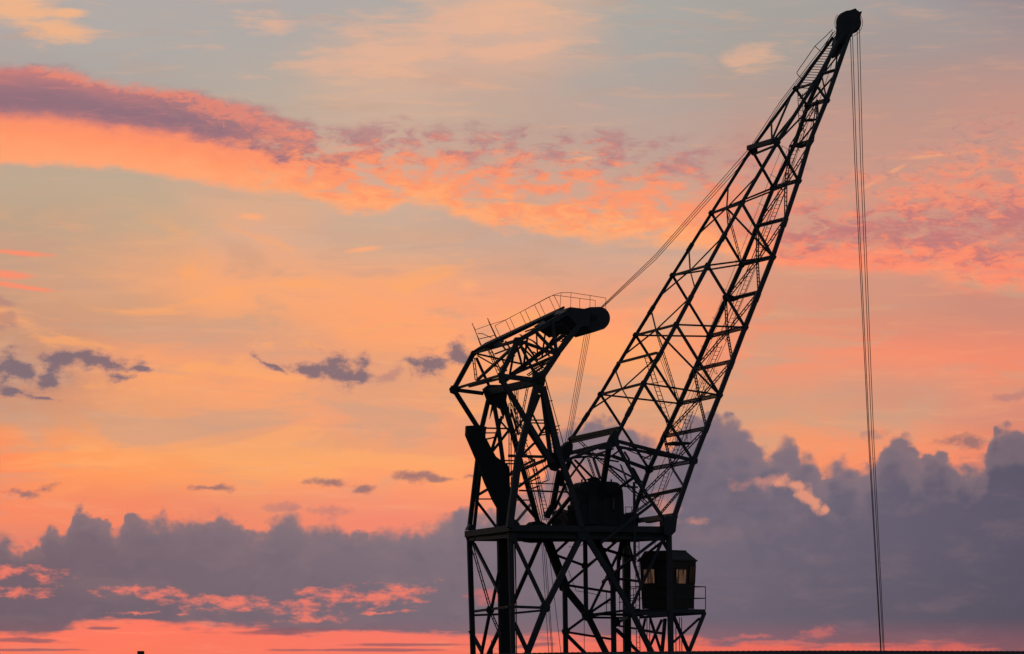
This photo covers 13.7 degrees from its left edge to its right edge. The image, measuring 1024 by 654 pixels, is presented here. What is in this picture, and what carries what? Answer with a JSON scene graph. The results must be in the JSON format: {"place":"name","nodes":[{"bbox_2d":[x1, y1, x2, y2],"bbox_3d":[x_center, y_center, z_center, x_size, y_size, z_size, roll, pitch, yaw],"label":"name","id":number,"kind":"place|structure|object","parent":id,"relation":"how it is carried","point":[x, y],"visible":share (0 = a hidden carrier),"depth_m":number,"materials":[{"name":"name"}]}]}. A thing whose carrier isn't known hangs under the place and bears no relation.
{"place":"outdoors","nodes":[
{"label":"outdoors","id":0,"kind":"place"},
{"bbox_2d":[0,0,1023,653],"label":"sky","id":1,"kind":"structure","parent":0,"point":[251,251],"materials":[{"name":"orange"}]},
{"bbox_2d":[495,650,1023,653],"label":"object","id":2,"kind":"structure","parent":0,"point":[831,652],"depth_m":139.41,"materials":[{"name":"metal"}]},
{"bbox_3d":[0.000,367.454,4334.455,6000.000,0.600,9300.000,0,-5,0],"label":"ground","id":3,"kind":"structure","parent":0,"visible":0},
{"bbox_2d":[449,8,884,653],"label":"harbour crane","id":4,"kind":"object","parent":3,"relation":"on","point":[593,516],"visible":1,"depth_m":180.39,"materials":[{"name":"metal"}]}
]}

